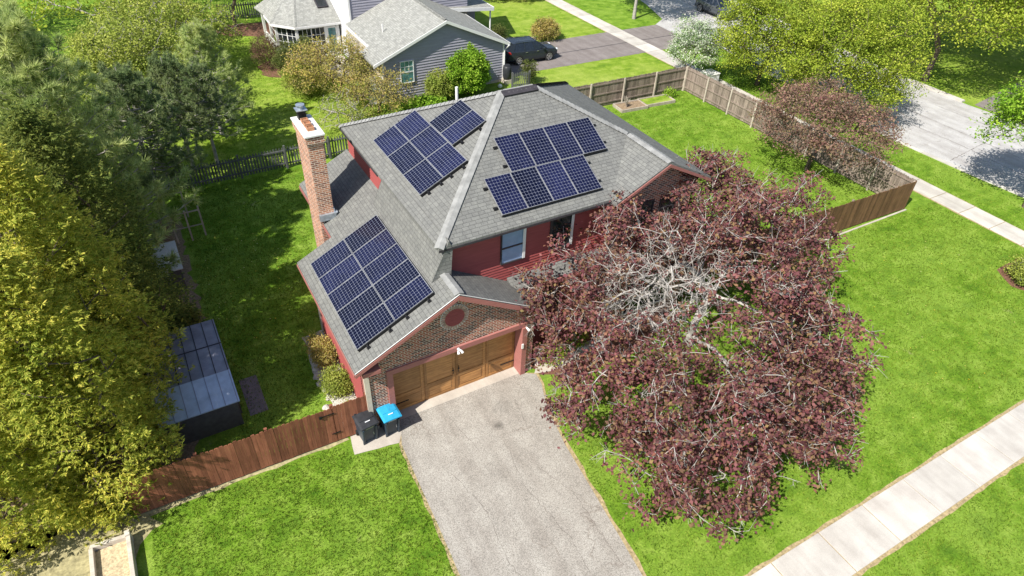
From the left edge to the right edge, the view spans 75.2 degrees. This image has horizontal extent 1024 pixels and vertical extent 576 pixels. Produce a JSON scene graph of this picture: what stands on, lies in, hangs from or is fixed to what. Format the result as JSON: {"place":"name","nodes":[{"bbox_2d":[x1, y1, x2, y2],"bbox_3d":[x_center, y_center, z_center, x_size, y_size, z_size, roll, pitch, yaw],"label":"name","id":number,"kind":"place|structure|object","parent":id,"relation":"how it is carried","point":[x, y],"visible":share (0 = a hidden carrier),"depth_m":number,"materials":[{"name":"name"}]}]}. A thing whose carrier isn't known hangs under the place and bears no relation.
{"place":"outdoors","nodes":[
{"label":"outdoors","id":0,"kind":"place"},
{"bbox_2d":[0,506,162,575],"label":"dry ground","id":1,"kind":"structure","parent":0,"point":[67,556],"depth_m":20.11,"materials":[{"name":"beige soil"}]},
{"bbox_2d":[88,529,137,575],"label":"planter box","id":2,"kind":"object","parent":1,"relation":"on","point":[115,556],"visible":1,"depth_m":19.88,"materials":[{"name":"brown wood"}]},
{"bbox_2d":[0,216,205,560],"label":"tree shade soil","id":3,"kind":"object","parent":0,"point":[188,450],"visible":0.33,"depth_m":23.02,"materials":[{"name":"brown soil"}]},
{"bbox_2d":[0,368,99,575],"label":"arborvitae","id":4,"kind":"object","parent":3,"relation":"on","point":[9,528],"visible":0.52,"depth_m":19.05,"materials":[{"name":"green plant"}]},
{"bbox_2d":[0,237,185,546],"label":"arborvitae","id":5,"kind":"object","parent":3,"relation":"on","point":[57,322],"visible":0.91,"depth_m":18.59,"materials":[{"name":"green plant"}]},
{"bbox_2d":[0,141,194,487],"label":"arborvitae","id":6,"kind":"object","parent":3,"relation":"on","point":[15,185],"visible":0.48,"depth_m":19.68,"materials":[{"name":"green plant"}]},
{"bbox_2d":[13,101,183,327],"bbox_3d":[-16.598,-2.538,25.714,4.966,9.824,5.181,27,45,27],"label":"arborvitae","id":7,"kind":"object","parent":3,"relation":"on","point":[94,155],"visible":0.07,"depth_m":24.87,"materials":[{"name":"green plant"}]},
{"bbox_2d":[0,5,203,281],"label":"pine tree","id":8,"kind":"object","parent":3,"relation":"on","point":[21,46],"visible":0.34,"depth_m":25.64,"materials":[{"name":"green plant"}]},
{"bbox_2d":[0,94,205,393],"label":"arborvitae","id":9,"kind":"object","parent":3,"relation":"on","point":[29,134],"visible":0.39,"depth_m":22.05,"materials":[{"name":"green plant"}]},
{"bbox_2d":[122,295,208,353],"bbox_3d":[-13.945,1.521,26.560,3.636,2.111,3.184,-18,43,-24],"label":"shrub","id":10,"kind":"object","parent":3,"relation":"on","point":[193,321],"visible":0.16,"depth_m":26.68,"materials":[{"name":"green plant"}]},
{"bbox_2d":[149,226,187,295],"bbox_3d":[-15.842,-1.211,30.212,1.400,1.500,3.300,-18,43,-24],"label":"garden hutch","id":11,"kind":"object","parent":3,"relation":"on","point":[171,244],"visible":0.31,"depth_m":29.75,"materials":[{"name":"white paint"}]},
{"bbox_2d":[142,319,243,446],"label":"metal shed","id":12,"kind":"structure","parent":3,"relation":"on","point":[205,395],"depth_m":23.52,"materials":[{"name":"grey metal"}]},
{"bbox_2d":[18,36,387,199],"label":"backyard lawn","id":13,"kind":"structure","parent":0,"point":[252,72],"depth_m":43.84,"materials":[{"name":"green plant"}]},
{"bbox_2d":[0,0,137,160],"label":"pine tree","id":14,"kind":"object","parent":13,"relation":"on","point":[9,3],"visible":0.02,"depth_m":30.74,"materials":[{"name":"green plant"}]},
{"bbox_2d":[50,8,194,110],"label":"garden tree","id":15,"kind":"object","parent":13,"relation":"on","point":[124,51],"visible":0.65,"depth_m":40.03,"materials":[{"name":"green plant"}]},
{"bbox_2d":[77,0,248,63],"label":"garden tree","id":16,"kind":"object","parent":13,"relation":"on","point":[174,14],"visible":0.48,"depth_m":46.28,"materials":[{"name":"green plant"}]},
{"bbox_2d":[134,48,237,166],"bbox_3d":[-18.359,-9.556,36.317,5.333,6.648,4.933,20,42,20],"label":"pine tree","id":17,"kind":"object","parent":13,"relation":"on","point":[159,68],"visible":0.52,"depth_m":34.99,"materials":[{"name":"green plant"}]},
{"bbox_2d":[159,55,247,166],"bbox_3d":[-16.921,-9.605,36.696,4.645,6.348,4.628,-18,43,-24],"label":"pine tree","id":18,"kind":"object","parent":13,"relation":"on","point":[200,73],"visible":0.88,"depth_m":35.63,"materials":[{"name":"green plant"}]},
{"bbox_2d":[163,16,255,133],"bbox_3d":[-18.250,-12.332,39.453,5.609,7.039,5.985,-18,43,-24],"label":"pine tree","id":19,"kind":"object","parent":13,"relation":"on","point":[194,42],"visible":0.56,"depth_m":38.59,"materials":[{"name":"green plant"}]},
{"bbox_2d":[257,62,283,77],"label":"shrub mulch","id":20,"kind":"object","parent":13,"relation":"on","point":[262,69],"visible":0.59,"depth_m":50.10,"materials":[{"name":"brown soil"}]},
{"bbox_2d":[247,29,282,66],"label":"shrub","id":21,"kind":"object","parent":20,"relation":"on","point":[258,45],"visible":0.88,"depth_m":49.30,"materials":[{"name":"green plant"}]},
{"bbox_2d":[269,34,324,75],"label":"shrub","id":22,"kind":"object","parent":13,"relation":"on","point":[278,51],"visible":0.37,"depth_m":48.17,"materials":[{"name":"green plant"}]},
{"bbox_2d":[277,61,323,95],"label":"shrub","id":23,"kind":"object","parent":13,"relation":"on","point":[286,81],"visible":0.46,"depth_m":45.83,"materials":[{"name":"green plant"}]},
{"bbox_2d":[277,31,372,96],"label":"shrub","id":24,"kind":"object","parent":13,"relation":"on","point":[320,58],"visible":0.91,"depth_m":44.74,"materials":[{"name":"brown plant"}]},
{"bbox_2d":[311,85,374,134],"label":"shrub","id":25,"kind":"object","parent":13,"relation":"on","point":[337,112],"visible":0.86,"depth_m":41.08,"materials":[{"name":"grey plant"}]},
{"bbox_2d":[327,64,419,120],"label":"shrub","id":26,"kind":"object","parent":13,"relation":"on","point":[366,81],"visible":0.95,"depth_m":43.14,"materials":[{"name":"brown plant"}]},
{"bbox_2d":[175,168,326,450],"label":"yard grass","id":27,"kind":"structure","parent":0,"point":[247,265],"depth_m":31.17,"materials":[{"name":"green plant"}]},
{"bbox_2d":[149,444,456,575],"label":"front grass","id":28,"kind":"structure","parent":0,"point":[286,516],"depth_m":21.05,"materials":[{"name":"green plant"}]},
{"bbox_2d":[14,0,1023,575],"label":"lawn","id":29,"kind":"structure","parent":0,"point":[616,12],"depth_m":25.93,"materials":[{"name":"green plant"}]},
{"bbox_2d":[21,0,170,23],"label":"garden tree","id":30,"kind":"object","parent":29,"relation":"on","point":[67,10],"visible":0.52,"depth_m":47.68,"materials":[{"name":"green plant"}]},
{"bbox_2d":[87,59,208,209],"bbox_3d":[-17.961,-7.056,32.248,5.709,7.891,5.628,-18,43,-24],"label":"pine tree","id":31,"kind":"object","parent":29,"relation":"on","point":[125,78],"visible":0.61,"depth_m":31.51,"materials":[{"name":"green plant"}]},
{"bbox_2d":[118,406,337,514],"bbox_3d":[-9.059,5.615,21.865,6.621,1.828,0.159,-17,43,-23],"label":"wooden fence","id":32,"kind":"object","parent":29,"relation":"on","point":[218,462],"visible":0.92,"depth_m":21.75,"materials":[{"name":"brown wood"}]},
{"bbox_2d":[136,135,348,195],"bbox_3d":[-14.157,-7.180,37.747,18.102,1.450,0.159,-19,44,-24],"label":"picket fence","id":33,"kind":"object","parent":29,"relation":"on","point":[285,158],"visible":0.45,"depth_m":37.64,"materials":[{"name":"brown wood"}]},
{"bbox_2d":[137,437,348,518],"bbox_3d":[-8.877,6.318,22.450,6.898,0.001,0.320,-18,43,-23],"label":"fence strip","id":34,"kind":"object","parent":29,"relation":"on","point":[197,495],"visible":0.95,"depth_m":22.14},
{"bbox_2d":[239,375,267,415],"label":"shed slab","id":35,"kind":"structure","parent":29,"relation":"on","point":[257,393],"depth_m":25.17,"materials":[{"name":"concrete"}]},
{"bbox_2d":[302,330,356,428],"bbox_3d":[-7.131,3.566,25.956,1.356,0.001,5.846,-18,43,-24],"label":"garden bed","id":36,"kind":"object","parent":29,"relation":"on","point":[352,396],"visible":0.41,"depth_m":25.91,"materials":[{"name":"brown soil"}]},
{"bbox_2d":[304,331,338,372],"bbox_3d":[-7.557,2.460,26.506,1.609,1.167,2.178,-18,43,-24],"label":"shrub","id":37,"kind":"object","parent":36,"relation":"on","point":[321,351],"visible":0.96,"depth_m":26.23,"materials":[{"name":"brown plant"}]},
{"bbox_2d":[317,361,354,401],"bbox_3d":[-6.690,3.504,25.317,1.581,1.171,1.933,-18,43,-24],"label":"shrub","id":38,"kind":"object","parent":36,"relation":"on","point":[337,382],"visible":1,"depth_m":25.09,"materials":[{"name":"green plant"}]},
{"bbox_2d":[319,392,367,439],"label":"fence gate","id":39,"kind":"structure","parent":29,"relation":"on","point":[345,412],"depth_m":23.12,"materials":[{"name":"brown wood"}]},
{"bbox_2d":[350,427,401,453],"bbox_3d":[-4.841,5.382,23.822,1.886,0.001,1.142,-18,43,-24],"label":"bin pad","id":40,"kind":"object","parent":29,"relation":"on","point":[381,441],"visible":0.6,"depth_m":23.70,"materials":[{"name":"concrete"}]},
{"bbox_2d":[352,410,378,444],"bbox_3d":[-5.170,4.910,23.512,0.680,1.100,0.908,-23,45,-28],"label":"wheeled bin","id":41,"kind":"object","parent":40,"relation":"on","point":[366,422],"visible":0.81,"depth_m":23.20,"materials":[{"name":"plastic"}]},
{"bbox_2d":[376,403,401,436],"bbox_3d":[-4.409,4.703,23.810,0.680,1.100,0.908,-20,44,-25],"label":"wheeled bin","id":42,"kind":"object","parent":40,"relation":"on","point":[389,414],"visible":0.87,"depth_m":23.48,"materials":[{"name":"plastic"}]},
{"bbox_2d":[254,0,509,104],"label":"grey house","id":43,"kind":"structure","parent":29,"relation":"on","point":[420,39],"depth_m":47.79,"materials":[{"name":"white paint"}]},
{"bbox_2d":[421,67,459,100],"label":"shrub","id":44,"kind":"object","parent":29,"relation":"on","point":[436,85],"visible":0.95,"depth_m":45.95,"materials":[{"name":"green plant"}]},
{"bbox_2d":[444,42,492,94],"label":"shrub","id":45,"kind":"object","parent":29,"relation":"on","point":[469,67],"visible":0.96,"depth_m":46.09,"materials":[{"name":"green plant"}]},
{"bbox_2d":[290,81,710,428],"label":"brick house","id":46,"kind":"structure","parent":29,"relation":"on","point":[463,244],"depth_m":24.78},
{"bbox_2d":[357,293,434,351],"bbox_3d":[-5.103,-0.317,23.719,2.835,1.522,5.530,-18,43,-24],"label":"mounting rack","id":47,"kind":"object","parent":46,"relation":"attached to","point":[367,345],"visible":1,"depth_m":21.96,"materials":[{"name":"black metal"}]},
{"bbox_2d":[311,239,352,278],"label":"solar panel","id":48,"kind":"object","parent":47,"relation":"attached to","point":[331,258],"visible":1,"depth_m":25.06,"materials":[{"name":"glass"}]},
{"bbox_2d":[319,254,361,294],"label":"solar panel","id":49,"kind":"object","parent":47,"relation":"attached to","point":[341,273],"visible":1,"depth_m":24.36,"materials":[{"name":"glass"}]},
{"bbox_2d":[327,269,371,311],"bbox_3d":[-5.775,0.095,23.665,1.408,0.751,1.046,-18,43,-24],"label":"solar panel","id":50,"kind":"object","parent":47,"relation":"attached to","point":[344,294],"visible":1,"depth_m":23.65,"materials":[{"name":"glass"}]},
{"bbox_2d":[337,285,383,330],"bbox_3d":[-5.254,0.687,22.959,1.408,0.751,1.046,-18,43,-24],"label":"solar panel","id":51,"kind":"object","parent":47,"relation":"attached to","point":[359,307],"visible":1,"depth_m":22.94,"materials":[{"name":"glass"}]},
{"bbox_2d":[344,215,385,252],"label":"solar panel","id":52,"kind":"object","parent":47,"relation":"attached to","point":[364,233],"visible":1,"depth_m":25.18,"materials":[{"name":"glass"}]},
{"bbox_2d":[347,303,394,349],"bbox_3d":[-4.733,1.279,22.254,1.408,0.751,1.046,-18,43,-24],"label":"solar panel","id":53,"kind":"object","parent":47,"relation":"attached to","point":[370,325],"visible":1,"depth_m":22.23,"materials":[{"name":"glass"}]},
{"bbox_2d":[353,228,396,268],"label":"solar panel","id":54,"kind":"object","parent":47,"relation":"attached to","point":[374,248],"visible":1,"depth_m":24.47,"materials":[{"name":"glass"}]},
{"bbox_2d":[363,243,407,284],"bbox_3d":[-4.531,-0.863,23.778,1.408,0.751,1.046,-18,43,-24],"label":"solar panel","id":55,"kind":"object","parent":47,"relation":"attached to","point":[384,264],"visible":1,"depth_m":23.76,"materials":[{"name":"glass"}]},
{"bbox_2d":[373,258,419,301],"bbox_3d":[-4.011,-0.271,23.073,1.408,0.751,1.046,-18,43,-24],"label":"solar panel","id":56,"kind":"object","parent":47,"relation":"attached to","point":[396,280],"visible":1,"depth_m":23.06,"materials":[{"name":"glass"}]},
{"bbox_2d":[384,275,433,320],"bbox_3d":[-3.490,0.321,22.367,1.408,0.751,1.046,-18,43,-24],"label":"solar panel","id":57,"kind":"object","parent":47,"relation":"attached to","point":[408,297],"visible":1,"depth_m":22.34,"materials":[{"name":"glass"}]},
{"bbox_2d":[378,113,467,196],"bbox_3d":[-3.571,-5.212,25.300,1.928,1.041,5.030,-18,43,-24],"label":"mounting rack","id":58,"kind":"object","parent":46,"relation":"attached to","point":[450,175],"visible":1,"depth_m":23.70,"materials":[{"name":"black metal"}]},
{"bbox_2d":[373,125,408,156],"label":"solar panel","id":59,"kind":"object","parent":58,"relation":"attached to","point":[391,140],"visible":1,"depth_m":26.25,"materials":[{"name":"glass"}]},
{"bbox_2d":[388,142,424,174],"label":"solar panel","id":60,"kind":"object","parent":58,"relation":"attached to","point":[406,158],"visible":1,"depth_m":25.20,"materials":[{"name":"glass"}]},
{"bbox_2d":[395,110,429,140],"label":"solar panel","id":61,"kind":"object","parent":58,"relation":"attached to","point":[411,125],"visible":1,"depth_m":26.33,"materials":[{"name":"glass"}]},
{"bbox_2d":[403,159,442,194],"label":"solar panel","id":62,"kind":"object","parent":58,"relation":"attached to","point":[424,175],"visible":1,"depth_m":24.14,"materials":[{"name":"glass"}]},
{"bbox_2d":[410,125,447,157],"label":"solar panel","id":63,"kind":"object","parent":58,"relation":"attached to","point":[428,141],"visible":1,"depth_m":25.28,"materials":[{"name":"glass"}]},
{"bbox_2d":[426,142,466,176],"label":"solar panel","id":64,"kind":"object","parent":58,"relation":"attached to","point":[447,158],"visible":1,"depth_m":24.22,"materials":[{"name":"glass"}]},
{"bbox_2d":[393,331,514,409],"bbox_3d":[-2.136,2.943,25.008,5.160,2.488,0.162,-18,43,-24],"label":"garage door","id":65,"kind":"structure","parent":46,"relation":"in","point":[420,383],"depth_m":25.14,"materials":[{"name":"brown wood"}]},
{"bbox_2d":[435,104,486,146],"bbox_3d":[-2.074,-6.308,25.410,1.452,0.801,2.430,-18,43,-24],"label":"mounting rack","id":66,"kind":"object","parent":46,"relation":"attached to","point":[479,128],"visible":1,"depth_m":24.69,"materials":[{"name":"black metal"}]},
{"bbox_2d":[429,99,472,132],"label":"solar panel","id":67,"kind":"object","parent":66,"relation":"attached to","point":[450,116],"visible":1,"depth_m":25.72,"materials":[{"name":"glass"}]},
{"bbox_2d":[440,110,485,145],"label":"solar panel","id":68,"kind":"object","parent":66,"relation":"attached to","point":[462,127],"visible":1,"depth_m":25.01,"materials":[{"name":"glass"}]},
{"bbox_2d":[500,228,526,264],"bbox_3d":[0.036,-1.515,23.953,1.005,1.390,0.095,-18,43,-24],"label":"window","id":69,"kind":"structure","parent":46,"relation":"in","point":[512,245],"depth_m":23.97,"materials":[{"name":"blue glass"}]},
{"bbox_2d":[483,161,602,216],"bbox_3d":[1.230,-3.595,24.015,4.530,0.640,1.208,-18,43,-24],"label":"mounting rack","id":70,"kind":"object","parent":46,"relation":"attached to","point":[496,208],"visible":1,"depth_m":23.64,"materials":[{"name":"black metal"}]},
{"bbox_2d":[484,173,527,215],"bbox_3d":[-0.208,-3.316,23.367,1.046,0.741,1.413,-18,43,-24],"label":"solar panel","id":71,"kind":"object","parent":70,"relation":"attached to","point":[507,196],"visible":1,"depth_m":23.34,"materials":[{"name":"glass"}]},
{"bbox_2d":[510,166,553,207],"bbox_3d":[0.712,-3.618,23.793,1.046,0.741,1.413,-18,43,-24],"label":"solar panel","id":72,"kind":"object","parent":70,"relation":"attached to","point":[532,187],"visible":1,"depth_m":23.77,"materials":[{"name":"glass"}]},
{"bbox_2d":[535,160,577,200],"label":"solar panel","id":73,"kind":"object","parent":70,"relation":"attached to","point":[557,180],"visible":1,"depth_m":24.20,"materials":[{"name":"glass"}]},
{"bbox_2d":[560,155,601,194],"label":"solar panel","id":74,"kind":"object","parent":70,"relation":"attached to","point":[581,174],"visible":1,"depth_m":24.62,"materials":[{"name":"glass"}]},
{"bbox_2d":[493,124,606,167],"bbox_3d":[1.549,-5.242,24.956,4.530,0.640,1.207,-18,43,-24],"label":"mounting rack","id":75,"kind":"object","parent":46,"relation":"attached to","point":[494,148],"visible":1,"depth_m":25.28,"materials":[{"name":"black metal"}]},
{"bbox_2d":[493,133,535,171],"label":"solar panel","id":76,"kind":"object","parent":75,"relation":"attached to","point":[515,153],"visible":1,"depth_m":24.29,"materials":[{"name":"glass"}]},
{"bbox_2d":[519,127,560,165],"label":"solar panel","id":77,"kind":"object","parent":75,"relation":"attached to","point":[539,145],"visible":1,"depth_m":24.72,"materials":[{"name":"glass"}]},
{"bbox_2d":[543,122,583,159],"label":"solar panel","id":78,"kind":"object","parent":75,"relation":"attached to","point":[564,142],"visible":1,"depth_m":25.15,"materials":[{"name":"glass"}]},
{"bbox_2d":[566,117,606,153],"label":"solar panel","id":79,"kind":"object","parent":75,"relation":"attached to","point":[586,135],"visible":1,"depth_m":25.57,"materials":[{"name":"glass"}]},
{"bbox_2d":[548,214,574,250],"bbox_3d":[1.844,-2.094,24.803,1.005,1.430,0.095,-18,43,-24],"label":"window","id":80,"kind":"structure","parent":46,"relation":"in","point":[555,224],"depth_m":24.72,"materials":[{"name":"black glass"}]},
{"bbox_2d":[399,373,645,575],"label":"driveway edge","id":81,"kind":"object","parent":29,"relation":"on","point":[619,532],"visible":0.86,"depth_m":21.87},
{"bbox_2d":[531,310,675,374],"bbox_3d":[4.161,2.166,28.322,7.647,0.001,2.429,-18,43,-24],"label":"mulch bed","id":82,"kind":"object","parent":29,"relation":"on","point":[647,329],"visible":0.16,"depth_m":28.34,"materials":[{"name":"brown soil"}]},
{"bbox_2d":[574,66,688,105],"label":"wooden fence","id":83,"kind":"object","parent":29,"relation":"on","point":[630,88],"visible":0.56,"depth_m":47.54,"materials":[{"name":"brown wood"}]},
{"bbox_2d":[508,143,888,548],"bbox_3d":[7.660,0.312,24.648,16.927,7.856,15.204,-18,43,-24],"label":"maple tree","id":84,"kind":"object","parent":29,"relation":"on","point":[742,401],"visible":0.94,"depth_m":21.85,"materials":[{"name":"brown plant"}]},
{"bbox_2d":[680,180,916,283],"bbox_3d":[14.489,-2.875,33.682,17.407,1.860,0.159,-17,43,-23],"label":"wooden fence","id":85,"kind":"object","parent":29,"relation":"on","point":[862,210],"visible":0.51,"depth_m":35.34,"materials":[{"name":"brown wood"}]},
{"bbox_2d":[682,66,915,209],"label":"wooden fence","id":86,"kind":"object","parent":29,"relation":"on","point":[721,96],"visible":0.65,"depth_m":42.65,"materials":[{"name":"brown wood"}]},
{"bbox_2d":[748,71,910,173],"bbox_3d":[18.136,-9.067,38.755,9.047,5.385,10.072,-18,43,-24],"label":"crabapple tree","id":87,"kind":"object","parent":29,"relation":"on","point":[825,111],"visible":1,"depth_m":37.50,"materials":[{"name":"brown plant"}]},
{"bbox_2d":[744,400,1023,575],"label":"front pavement edge","id":88,"kind":"object","parent":29,"relation":"on","point":[920,531],"visible":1,"depth_m":22.23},
{"bbox_2d":[400,373,641,575],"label":"driveway","id":89,"kind":"structure","parent":0,"point":[440,449],"depth_m":22.36,"materials":[{"name":"concrete"}]},
{"bbox_2d":[399,366,518,419],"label":"garage sill","id":90,"kind":"structure","parent":89,"relation":"on","point":[453,394],"depth_m":25.63,"materials":[{"name":"concrete"}]},
{"bbox_2d":[475,0,603,41],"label":"front lawn","id":91,"kind":"structure","parent":0,"point":[517,18],"depth_m":62.10,"materials":[{"name":"green plant"}]},
{"bbox_2d":[530,15,560,41],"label":"shrub","id":92,"kind":"object","parent":91,"relation":"on","point":[543,27],"visible":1,"depth_m":56.80,"materials":[{"name":"yellow plant"}]},
{"bbox_2d":[514,53,678,106],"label":"lawn","id":93,"kind":"structure","parent":0,"point":[587,73],"depth_m":52.42,"materials":[{"name":"green plant"}]},
{"bbox_2d":[665,12,726,69],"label":"blossom tree","id":94,"kind":"object","parent":93,"relation":"on","point":[690,35],"visible":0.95,"depth_m":49.44,"materials":[{"name":"white plant"}]},
{"bbox_2d":[505,25,692,74],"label":"neighbour driveway","id":95,"kind":"structure","parent":0,"point":[586,54],"depth_m":56.69,"materials":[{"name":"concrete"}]},
{"bbox_2d":[504,35,557,64],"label":"parked car","id":96,"kind":"object","parent":95,"relation":"on","point":[518,50],"visible":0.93,"depth_m":52.57,"materials":[{"name":"paint"}]},
{"bbox_2d":[607,92,866,242],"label":"back grass","id":97,"kind":"structure","parent":0,"point":[681,132],"depth_m":43.11,"materials":[{"name":"green plant"}]},
{"bbox_2d":[546,0,1023,246],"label":"side pavement","id":98,"kind":"structure","parent":0,"point":[983,218],"depth_m":39.96,"materials":[{"name":"concrete"}]},
{"bbox_2d":[641,0,1023,194],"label":"street","id":99,"kind":"structure","parent":0,"point":[918,135],"depth_m":46.35,"materials":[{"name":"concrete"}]},
{"bbox_2d":[665,47,1023,229],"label":"verge","id":100,"kind":"structure","parent":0,"point":[959,175],"depth_m":41.32,"materials":[{"name":"green plant"}]},
{"bbox_2d":[706,0,852,87],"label":"street tree","id":101,"kind":"object","parent":100,"relation":"on","point":[751,27],"visible":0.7,"depth_m":47.18,"materials":[{"name":"green plant"}]},
{"bbox_2d":[771,0,942,112],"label":"street tree","id":102,"kind":"object","parent":100,"relation":"on","point":[872,48],"visible":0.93,"depth_m":42.83,"materials":[{"name":"green plant"}]},
{"bbox_2d":[967,71,1023,207],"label":"street tree","id":103,"kind":"object","parent":100,"relation":"on","point":[1011,106],"visible":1,"depth_m":35.68,"materials":[{"name":"green plant"}]},
{"bbox_2d":[745,0,1023,113],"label":"verge","id":104,"kind":"structure","parent":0,"point":[974,76],"depth_m":56.91,"materials":[{"name":"green plant"}]},
{"bbox_2d":[863,0,1023,81],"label":"street tree","id":105,"kind":"object","parent":104,"relation":"on","point":[1015,8],"visible":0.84,"depth_m":46.75,"materials":[{"name":"green plant"}]},
{"bbox_2d":[751,403,1023,575],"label":"front pavement","id":106,"kind":"structure","parent":0,"point":[859,538],"depth_m":22.36,"materials":[{"name":"concrete"}]},
{"bbox_2d":[869,463,1023,575],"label":"kerb grass","id":107,"kind":"structure","parent":0,"point":[958,568],"depth_m":21.36,"materials":[{"name":"green plant"}]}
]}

